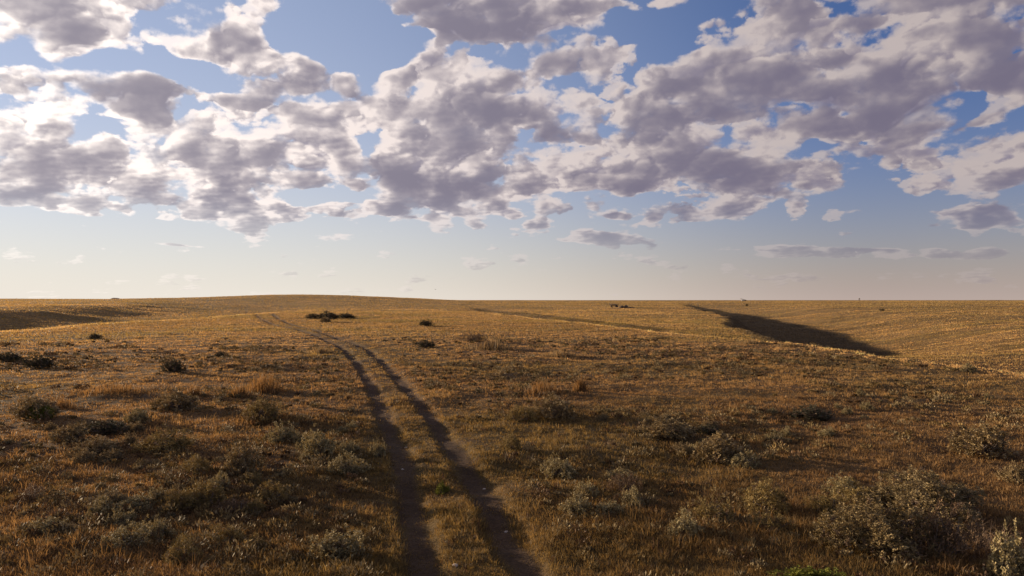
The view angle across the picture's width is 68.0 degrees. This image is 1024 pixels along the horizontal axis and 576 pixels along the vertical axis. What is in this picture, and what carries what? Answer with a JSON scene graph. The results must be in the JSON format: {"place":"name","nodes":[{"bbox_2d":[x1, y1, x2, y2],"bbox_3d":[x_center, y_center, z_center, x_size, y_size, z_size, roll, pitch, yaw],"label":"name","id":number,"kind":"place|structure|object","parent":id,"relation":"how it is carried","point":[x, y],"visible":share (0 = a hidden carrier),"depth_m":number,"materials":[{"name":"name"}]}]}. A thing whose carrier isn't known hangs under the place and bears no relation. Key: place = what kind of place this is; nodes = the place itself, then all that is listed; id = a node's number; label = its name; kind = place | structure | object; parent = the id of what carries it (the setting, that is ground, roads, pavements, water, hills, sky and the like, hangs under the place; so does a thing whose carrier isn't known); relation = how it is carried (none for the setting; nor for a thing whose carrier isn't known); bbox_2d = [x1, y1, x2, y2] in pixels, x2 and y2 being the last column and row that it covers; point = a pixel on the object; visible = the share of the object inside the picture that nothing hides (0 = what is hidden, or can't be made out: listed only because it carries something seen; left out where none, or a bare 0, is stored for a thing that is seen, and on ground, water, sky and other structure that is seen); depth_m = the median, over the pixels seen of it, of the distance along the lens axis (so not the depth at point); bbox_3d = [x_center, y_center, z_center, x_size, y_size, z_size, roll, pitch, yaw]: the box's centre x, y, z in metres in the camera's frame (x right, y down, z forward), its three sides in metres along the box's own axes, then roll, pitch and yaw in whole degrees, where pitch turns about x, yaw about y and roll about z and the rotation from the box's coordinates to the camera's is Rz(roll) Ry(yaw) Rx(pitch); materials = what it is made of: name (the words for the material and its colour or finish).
{"place":"outdoors","nodes":[
{"label":"outdoors","id":0,"kind":"place"},
{"bbox_2d":[44,395,86,409],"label":"bunch grass","id":1,"kind":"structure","parent":0,"point":[60,402],"depth_m":34.85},
{"bbox_2d":[52,381,160,396],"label":"bunch grass","id":2,"kind":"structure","parent":0,"point":[118,387],"depth_m":39.43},
{"bbox_2d":[169,384,210,395],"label":"bunch grass","id":3,"kind":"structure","parent":0,"point":[193,391],"depth_m":39.29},
{"bbox_2d":[226,383,261,397],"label":"bunch grass","id":4,"kind":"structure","parent":0,"point":[241,389],"depth_m":39.07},
{"bbox_2d":[243,370,311,394],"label":"bunch grass","id":5,"kind":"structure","parent":0,"point":[263,386],"depth_m":40.95,"materials":[{"name":"plant"}]},
{"bbox_2d":[306,346,340,353],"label":"bunch grass","id":6,"kind":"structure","parent":0,"point":[322,350],"depth_m":71.25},
{"bbox_2d":[454,337,528,350],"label":"bunch grass","id":7,"kind":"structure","parent":0,"point":[492,346],"depth_m":76.28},
{"bbox_2d":[0,295,1023,575],"bbox_3d":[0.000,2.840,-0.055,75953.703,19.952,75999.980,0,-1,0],"label":"ground","id":8,"kind":"structure","parent":0,"point":[522,561],"depth_m":37.46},
{"bbox_2d":[0,349,25,361],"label":"dark bush","id":9,"kind":"object","parent":8,"relation":"on","point":[8,357],"visible":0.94,"depth_m":60.49,"materials":[{"name":"green plant"}]},
{"bbox_2d":[15,481,48,500],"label":"dry bush","id":10,"kind":"object","parent":8,"relation":"on","point":[31,494],"visible":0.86,"depth_m":19.05,"materials":[{"name":"brown plant"}]},
{"bbox_2d":[4,391,63,418],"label":"sagebrush","id":11,"kind":"object","parent":8,"relation":"on","point":[23,407],"visible":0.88,"depth_m":31.14,"materials":[{"name":"green plant"}]},
{"bbox_2d":[18,354,60,368],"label":"dark bush","id":12,"kind":"object","parent":8,"relation":"on","point":[41,362],"visible":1,"depth_m":55.18,"materials":[{"name":"green plant"}]},
{"bbox_2d":[23,403,55,418],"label":"green bush","id":13,"kind":"object","parent":8,"relation":"on","point":[39,412],"visible":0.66,"depth_m":30.99,"materials":[{"name":"green plant"}]},
{"bbox_2d":[23,512,67,534],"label":"sage tuft","id":14,"kind":"object","parent":8,"relation":"on","point":[38,524],"visible":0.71,"depth_m":16.21,"materials":[{"name":"green plant"}]},
{"bbox_2d":[43,421,57,430],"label":"sage tuft","id":15,"kind":"object","parent":8,"relation":"on","point":[50,427],"visible":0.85,"depth_m":28.50,"materials":[{"name":"green plant"}]},
{"bbox_2d":[47,423,91,442],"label":"sagebrush","id":16,"kind":"object","parent":8,"relation":"on","point":[75,431],"visible":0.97,"depth_m":26.29,"materials":[{"name":"green plant"}]},
{"bbox_2d":[70,447,99,463],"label":"sage tuft","id":17,"kind":"object","parent":8,"relation":"on","point":[86,454],"visible":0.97,"depth_m":23.17,"materials":[{"name":"green plant"}]},
{"bbox_2d":[67,434,123,457],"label":"sagebrush","id":18,"kind":"object","parent":8,"relation":"on","point":[107,444],"visible":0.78,"depth_m":24.26,"materials":[{"name":"green plant"}]},
{"bbox_2d":[85,495,118,517],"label":"sage tuft","id":19,"kind":"object","parent":8,"relation":"on","point":[97,508],"visible":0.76,"depth_m":17.49,"materials":[{"name":"green plant"}]},
{"bbox_2d":[81,419,130,435],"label":"dark bush","id":20,"kind":"object","parent":8,"relation":"on","point":[107,427],"visible":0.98,"depth_m":27.93,"materials":[{"name":"green plant"}]},
{"bbox_2d":[85,487,134,506],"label":"sagebrush","id":21,"kind":"object","parent":8,"relation":"on","point":[114,497],"visible":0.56,"depth_m":18.19,"materials":[{"name":"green plant"}]},
{"bbox_2d":[98,448,126,462],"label":"sage tuft","id":22,"kind":"object","parent":8,"relation":"on","point":[117,453],"visible":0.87,"depth_m":23.40,"materials":[{"name":"green plant"}]},
{"bbox_2d":[102,505,137,527],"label":"sage tuft","id":23,"kind":"object","parent":8,"relation":"on","point":[122,516],"visible":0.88,"depth_m":16.80,"materials":[{"name":"green plant"}]},
{"bbox_2d":[99,520,153,552],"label":"sage tuft","id":24,"kind":"object","parent":8,"relation":"on","point":[130,536],"visible":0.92,"depth_m":15.35,"materials":[{"name":"green plant"}]},
{"bbox_2d":[119,431,138,444],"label":"sage tuft","id":25,"kind":"object","parent":8,"relation":"on","point":[128,439],"visible":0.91,"depth_m":25.47,"materials":[{"name":"green plant"}]},
{"bbox_2d":[117,491,156,511],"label":"sage tuft","id":26,"kind":"object","parent":8,"relation":"on","point":[135,500],"visible":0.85,"depth_m":17.92,"materials":[{"name":"green plant"}]},
{"bbox_2d":[128,421,145,431],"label":"sage tuft","id":27,"kind":"object","parent":8,"relation":"on","point":[139,426],"visible":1,"depth_m":28.91,"materials":[{"name":"green plant"}]},
{"bbox_2d":[122,405,152,423],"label":"sagebrush","id":28,"kind":"object","parent":8,"relation":"on","point":[139,416],"visible":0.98,"depth_m":30.28,"materials":[{"name":"green plant"}]},
{"bbox_2d":[147,482,167,503],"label":"sage tuft","id":29,"kind":"object","parent":8,"relation":"on","point":[157,493],"visible":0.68,"depth_m":18.37,"materials":[{"name":"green plant"}]},
{"bbox_2d":[139,513,176,541],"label":"sage tuft","id":30,"kind":"object","parent":8,"relation":"on","point":[160,526],"visible":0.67,"depth_m":15.91,"materials":[{"name":"green plant"}]},
{"bbox_2d":[125,423,203,453],"bbox_3d":[-11.381,4.915,25.181,1.820,0.994,2.284,0,-1,10],"label":"rabbitbrush","id":31,"kind":"object","parent":8,"relation":"on","point":[168,441],"visible":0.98,"depth_m":24.83,"materials":[{"name":"green plant"}]},
{"bbox_2d":[158,358,186,372],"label":"dark bush","id":32,"kind":"object","parent":8,"relation":"on","point":[171,366],"visible":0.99,"depth_m":51.37,"materials":[{"name":"green plant"}]},
{"bbox_2d":[147,389,201,412],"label":"sagebrush","id":33,"kind":"object","parent":8,"relation":"on","point":[179,398],"visible":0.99,"depth_m":33.69,"materials":[{"name":"green plant"}]},
{"bbox_2d":[157,487,192,510],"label":"sage tuft","id":34,"kind":"object","parent":8,"relation":"on","point":[178,497],"visible":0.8,"depth_m":17.91,"materials":[{"name":"green plant"}]},
{"bbox_2d":[166,532,197,552],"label":"sage tuft","id":35,"kind":"object","parent":8,"relation":"on","point":[180,538],"visible":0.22,"depth_m":14.99,"materials":[{"name":"green plant"}]},
{"bbox_2d":[161,535,206,569],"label":"rabbitbrush","id":36,"kind":"object","parent":8,"relation":"on","point":[175,552],"visible":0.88,"depth_m":14.26,"materials":[{"name":"green plant"}]},
{"bbox_2d":[175,493,203,509],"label":"sage tuft","id":37,"kind":"object","parent":8,"relation":"on","point":[190,499],"visible":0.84,"depth_m":17.87,"materials":[{"name":"green plant"}]},
{"bbox_2d":[177,453,212,476],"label":"rabbitbrush","id":38,"kind":"object","parent":8,"relation":"on","point":[203,463],"visible":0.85,"depth_m":21.21,"materials":[{"name":"green plant"}]},
{"bbox_2d":[186,479,231,507],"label":"rabbitbrush","id":39,"kind":"object","parent":8,"relation":"on","point":[213,489],"visible":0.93,"depth_m":18.16,"materials":[{"name":"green plant"}]},
{"bbox_2d":[207,470,232,489],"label":"sagebrush","id":40,"kind":"object","parent":8,"relation":"on","point":[218,477],"visible":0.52,"depth_m":19.55,"materials":[{"name":"green plant"}]},
{"bbox_2d":[197,523,249,544],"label":"sage tuft","id":41,"kind":"object","parent":8,"relation":"on","point":[230,530],"visible":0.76,"depth_m":15.57,"materials":[{"name":"green plant"}]},
{"bbox_2d":[211,494,256,515],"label":"dry bush","id":42,"kind":"object","parent":8,"relation":"on","point":[233,504],"visible":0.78,"depth_m":17.80,"materials":[{"name":"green plant"}]},
{"bbox_2d":[222,435,267,475],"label":"sagebrush","id":43,"kind":"object","parent":8,"relation":"on","point":[241,460],"visible":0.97,"depth_m":21.28,"materials":[{"name":"green plant"}]},
{"bbox_2d":[237,471,263,483],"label":"sage tuft","id":44,"kind":"object","parent":8,"relation":"on","point":[254,477],"visible":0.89,"depth_m":20.29,"materials":[{"name":"green plant"}]},
{"bbox_2d":[243,496,267,515],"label":"sage tuft","id":45,"kind":"object","parent":8,"relation":"on","point":[249,508],"visible":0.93,"depth_m":17.78,"materials":[{"name":"green plant"}]},
{"bbox_2d":[242,531,270,552],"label":"sage tuft","id":46,"kind":"object","parent":8,"relation":"on","point":[259,541],"visible":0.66,"depth_m":15.09,"materials":[{"name":"green plant"}]},
{"bbox_2d":[240,396,286,421],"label":"rabbitbrush","id":47,"kind":"object","parent":8,"relation":"on","point":[258,407],"visible":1,"depth_m":30.36,"materials":[{"name":"green plant"}]},
{"bbox_2d":[250,480,291,501],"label":"rabbitbrush","id":48,"kind":"object","parent":8,"relation":"on","point":[276,489],"visible":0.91,"depth_m":18.87,"materials":[{"name":"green plant"}]},
{"bbox_2d":[262,420,299,443],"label":"sagebrush","id":49,"kind":"object","parent":8,"relation":"on","point":[273,436],"visible":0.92,"depth_m":26.36,"materials":[{"name":"green plant"}]},
{"bbox_2d":[295,423,336,456],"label":"sagebrush","id":50,"kind":"object","parent":8,"relation":"on","point":[321,443],"visible":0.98,"depth_m":24.09,"materials":[{"name":"green plant"}]},
{"bbox_2d":[315,311,338,318],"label":"dark bush","id":51,"kind":"object","parent":8,"relation":"on","point":[329,315],"visible":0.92,"depth_m":198.29,"materials":[{"name":"green plant"}]},
{"bbox_2d":[308,523,365,561],"bbox_3d":[-3.450,4.943,14.764,1.232,0.714,1.125,0,-1,0],"label":"sagebrush","id":52,"kind":"object","parent":8,"relation":"on","point":[338,540],"visible":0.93,"depth_m":14.69,"materials":[{"name":"green plant"}]},
{"bbox_2d":[326,449,359,474],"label":"sagebrush","id":53,"kind":"object","parent":8,"relation":"on","point":[339,465],"visible":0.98,"depth_m":21.64,"materials":[{"name":"green plant"}]},
{"bbox_2d":[339,440,354,452],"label":"sage tuft","id":54,"kind":"object","parent":8,"relation":"on","point":[345,447],"visible":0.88,"depth_m":24.41,"materials":[{"name":"green plant"}]},
{"bbox_2d":[347,458,373,473],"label":"sage tuft","id":55,"kind":"object","parent":8,"relation":"on","point":[363,467],"visible":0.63,"depth_m":22.03,"materials":[{"name":"green plant"}]},
{"bbox_2d":[369,437,385,456],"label":"sagebrush","id":56,"kind":"object","parent":8,"relation":"on","point":[377,450],"visible":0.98,"depth_m":24.29,"materials":[{"name":"green plant"}]},
{"bbox_2d":[412,338,434,346],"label":"dark bush","id":57,"kind":"object","parent":8,"relation":"on","point":[425,343],"visible":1,"depth_m":78.61,"materials":[{"name":"green plant"}]},
{"bbox_2d":[435,480,450,494],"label":"green bush","id":58,"kind":"object","parent":8,"relation":"on","point":[443,488],"visible":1,"depth_m":19.84,"materials":[{"name":"green plant"}]},
{"bbox_2d":[457,330,486,341],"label":"dry bush","id":59,"kind":"object","parent":8,"relation":"on","point":[477,336],"visible":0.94,"depth_m":89.59,"materials":[{"name":"brown plant"}]},
{"bbox_2d":[498,432,521,449],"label":"rabbitbrush","id":60,"kind":"object","parent":8,"relation":"on","point":[508,444],"visible":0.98,"depth_m":25.04,"materials":[{"name":"green plant"}]},
{"bbox_2d":[0,294,1023,575],"bbox_3d":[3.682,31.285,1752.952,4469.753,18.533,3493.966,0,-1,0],"label":"grass","id":61,"kind":"structure","parent":8,"relation":"on","point":[808,518],"depth_m":28.93,"materials":[{"name":"plant"}]},
{"bbox_2d":[0,335,1023,575],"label":"scrub","id":62,"kind":"object","parent":8,"relation":"on","point":[246,488],"visible":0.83,"depth_m":22.79,"materials":[{"name":"brown plant"}]},
{"bbox_2d":[506,404,536,421],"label":"rabbitbrush","id":63,"kind":"object","parent":8,"relation":"on","point":[527,414],"visible":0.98,"depth_m":31.27,"materials":[{"name":"green plant"}]},
{"bbox_2d":[531,391,576,420],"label":"sagebrush","id":64,"kind":"object","parent":8,"relation":"on","point":[556,405],"visible":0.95,"depth_m":31.88,"materials":[{"name":"green plant"}]},
{"bbox_2d":[540,450,577,480],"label":"sagebrush","id":65,"kind":"object","parent":8,"relation":"on","point":[565,469],"visible":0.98,"depth_m":21.69,"materials":[{"name":"green plant"}]},
{"bbox_2d":[558,491,592,516],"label":"sage tuft","id":66,"kind":"object","parent":8,"relation":"on","point":[570,505],"visible":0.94,"depth_m":17.65,"materials":[{"name":"green plant"}]},
{"bbox_2d":[576,476,599,498],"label":"sage tuft","id":67,"kind":"object","parent":8,"relation":"on","point":[585,488],"visible":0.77,"depth_m":19.26,"materials":[{"name":"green plant"}]},
{"bbox_2d":[593,498,627,516],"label":"sage tuft","id":68,"kind":"object","parent":8,"relation":"on","point":[609,507],"visible":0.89,"depth_m":17.60,"materials":[{"name":"green plant"}]},
{"bbox_2d":[604,466,635,481],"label":"sage tuft","id":69,"kind":"object","parent":8,"relation":"on","point":[609,474],"visible":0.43,"depth_m":21.25,"materials":[{"name":"green plant"}]},
{"bbox_2d":[601,470,643,492],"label":"dry bush","id":70,"kind":"object","parent":8,"relation":"on","point":[624,486],"visible":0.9,"depth_m":19.83,"materials":[{"name":"brown plant"}]},
{"bbox_2d":[621,485,639,506],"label":"sage tuft","id":71,"kind":"object","parent":8,"relation":"on","point":[630,498],"visible":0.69,"depth_m":18.44,"materials":[{"name":"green plant"}]},
{"bbox_2d":[625,494,645,509],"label":"sage tuft","id":72,"kind":"object","parent":8,"relation":"on","point":[636,502],"visible":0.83,"depth_m":18.15,"materials":[{"name":"green plant"}]},
{"bbox_2d":[633,413,697,440],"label":"sagebrush","id":73,"kind":"object","parent":8,"relation":"on","point":[663,428],"visible":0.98,"depth_m":27.78,"materials":[{"name":"green plant"}]},
{"bbox_2d":[671,441,692,454],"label":"sage tuft","id":74,"kind":"object","parent":8,"relation":"on","point":[683,447],"visible":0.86,"depth_m":25.12,"materials":[{"name":"green plant"}]},
{"bbox_2d":[665,508,704,540],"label":"sage tuft","id":75,"kind":"object","parent":8,"relation":"on","point":[691,526],"visible":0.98,"depth_m":15.96,"materials":[{"name":"green plant"}]},
{"bbox_2d":[691,422,719,434],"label":"dark bush","id":76,"kind":"object","parent":8,"relation":"on","point":[708,428],"visible":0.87,"depth_m":28.77,"materials":[{"name":"green plant"}]},
{"bbox_2d":[678,491,737,527],"bbox_3d":[4.386,4.940,17.088,1.306,0.742,1.040,0,-1,6],"label":"rabbitbrush","id":77,"kind":"object","parent":8,"relation":"on","point":[707,510],"visible":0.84,"depth_m":17.03,"materials":[{"name":"green plant"}]},
{"bbox_2d":[690,430,746,463],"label":"sagebrush","id":78,"kind":"object","parent":8,"relation":"on","point":[709,450],"visible":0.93,"depth_m":24.08,"materials":[{"name":"green plant"}]},
{"bbox_2d":[726,449,761,469],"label":"sagebrush","id":79,"kind":"object","parent":8,"relation":"on","point":[743,461],"visible":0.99,"depth_m":23.17,"materials":[{"name":"green plant"}]},
{"bbox_2d":[737,475,792,515],"bbox_3d":[5.997,5.013,18.215,1.344,0.940,1.511,-1,-1,29],"label":"rabbitbrush","id":80,"kind":"object","parent":8,"relation":"on","point":[772,500],"visible":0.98,"depth_m":18.08,"materials":[{"name":"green plant"}]},
{"bbox_2d":[745,511,796,534],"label":"sage tuft","id":81,"kind":"object","parent":8,"relation":"on","point":[770,522],"visible":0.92,"depth_m":16.35,"materials":[{"name":"green plant"}]},
{"bbox_2d":[763,430,784,441],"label":"sage tuft","id":82,"kind":"object","parent":8,"relation":"on","point":[772,436],"visible":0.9,"depth_m":27.59,"materials":[{"name":"green plant"}]},
{"bbox_2d":[766,564,846,575],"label":"green bush","id":83,"kind":"object","parent":8,"relation":"on","point":[808,570],"visible":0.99,"depth_m":13.31,"materials":[{"name":"green plant"}]},
{"bbox_2d":[785,403,833,420],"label":"dark bush","id":84,"kind":"object","parent":8,"relation":"on","point":[809,411],"visible":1,"depth_m":32.21,"materials":[{"name":"green plant"}]},
{"bbox_2d":[800,494,832,513],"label":"sage tuft","id":85,"kind":"object","parent":8,"relation":"on","point":[813,501],"visible":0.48,"depth_m":18.27,"materials":[{"name":"green plant"}]},
{"bbox_2d":[810,511,837,541],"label":"sage tuft","id":86,"kind":"object","parent":8,"relation":"on","point":[819,523],"visible":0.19,"depth_m":15.99,"materials":[{"name":"green plant"}]},
{"bbox_2d":[817,426,835,436],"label":"sage tuft","id":87,"kind":"object","parent":8,"relation":"on","point":[824,432],"visible":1,"depth_m":27.93,"materials":[{"name":"green plant"}]},
{"bbox_2d":[808,493,853,513],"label":"sage tuft","id":88,"kind":"object","parent":8,"relation":"on","point":[830,504],"visible":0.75,"depth_m":18.01,"materials":[{"name":"green plant"}]},
{"bbox_2d":[820,470,864,498],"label":"sagebrush","id":89,"kind":"object","parent":8,"relation":"on","point":[840,484],"visible":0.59,"depth_m":19.58,"materials":[{"name":"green plant"}]},
{"bbox_2d":[836,486,869,504],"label":"sage tuft","id":90,"kind":"object","parent":8,"relation":"on","point":[848,493],"visible":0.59,"depth_m":18.82,"materials":[{"name":"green plant"}]},
{"bbox_2d":[859,399,875,409],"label":"sage tuft","id":91,"kind":"object","parent":8,"relation":"on","point":[866,406],"visible":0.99,"depth_m":34.91,"materials":[{"name":"green plant"}]},
{"bbox_2d":[808,488,957,564],"bbox_3d":[7.456,4.703,15.253,2.848,1.354,2.180,0,-1,10],"label":"sagebrush","id":92,"kind":"object","parent":8,"relation":"on","point":[867,516],"visible":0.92,"depth_m":15.01,"materials":[{"name":"green plant"}]},
{"bbox_2d":[865,464,986,535],"bbox_3d":[9.754,4.873,18.027,2.578,1.077,3.598,-1,-1,35],"label":"sagebrush","id":93,"kind":"object","parent":8,"relation":"on","point":[933,489],"visible":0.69,"depth_m":17.80,"materials":[{"name":"green plant"}]},
{"bbox_2d":[901,490,996,562],"bbox_3d":[8.499,4.677,14.918,1.861,1.387,1.372,0,-1,-6],"label":"dry bush","id":94,"kind":"object","parent":8,"relation":"on","point":[961,542],"visible":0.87,"depth_m":14.79,"materials":[{"name":"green plant"}]},
{"bbox_2d":[960,362,978,372],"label":"sagebrush","id":95,"kind":"object","parent":8,"relation":"on","point":[967,369],"visible":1,"depth_m":52.16,"materials":[{"name":"green plant"}]},
{"bbox_2d":[946,418,1019,458],"bbox_3d":[15.137,4.846,24.668,2.005,1.262,2.395,0,-1,17],"label":"sagebrush","id":96,"kind":"object","parent":8,"relation":"on","point":[983,436],"visible":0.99,"depth_m":24.31,"materials":[{"name":"green plant"}]},
{"bbox_2d":[982,518,1023,575],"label":"sagebrush","id":97,"kind":"object","parent":8,"relation":"on","point":[1006,559],"visible":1,"depth_m":13.57,"materials":[{"name":"green plant"}]},
{"bbox_2d":[994,459,1023,484],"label":"sagebrush","id":98,"kind":"object","parent":8,"relation":"on","point":[1015,474],"visible":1,"depth_m":21.22,"materials":[{"name":"green plant"}]},
{"bbox_2d":[0,0,1023,299],"label":"sky","id":99,"kind":"structure","parent":0,"point":[459,149],"materials":[{"name":"blue"}]},
{"bbox_2d":[514,379,574,395],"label":"bunch grass","id":100,"kind":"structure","parent":0,"point":[542,387],"depth_m":39.97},
{"bbox_2d":[534,348,589,356],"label":"bunch grass","id":101,"kind":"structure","parent":0,"point":[561,353],"depth_m":66.81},
{"bbox_2d":[570,376,591,392],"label":"bunch grass","id":102,"kind":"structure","parent":0,"point":[581,386],"depth_m":40.80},
{"bbox_2d":[734,338,765,344],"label":"bunch grass","id":103,"kind":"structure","parent":0,"point":[749,341],"depth_m":85.12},
{"bbox_2d":[914,551,1003,575],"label":"bunch grass","id":104,"kind":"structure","parent":0,"point":[950,563],"depth_m":13.95,"materials":[{"name":"plant"}]},
{"bbox_2d":[942,515,1022,557],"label":"bunch grass","id":105,"kind":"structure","parent":0,"point":[990,533],"depth_m":15.46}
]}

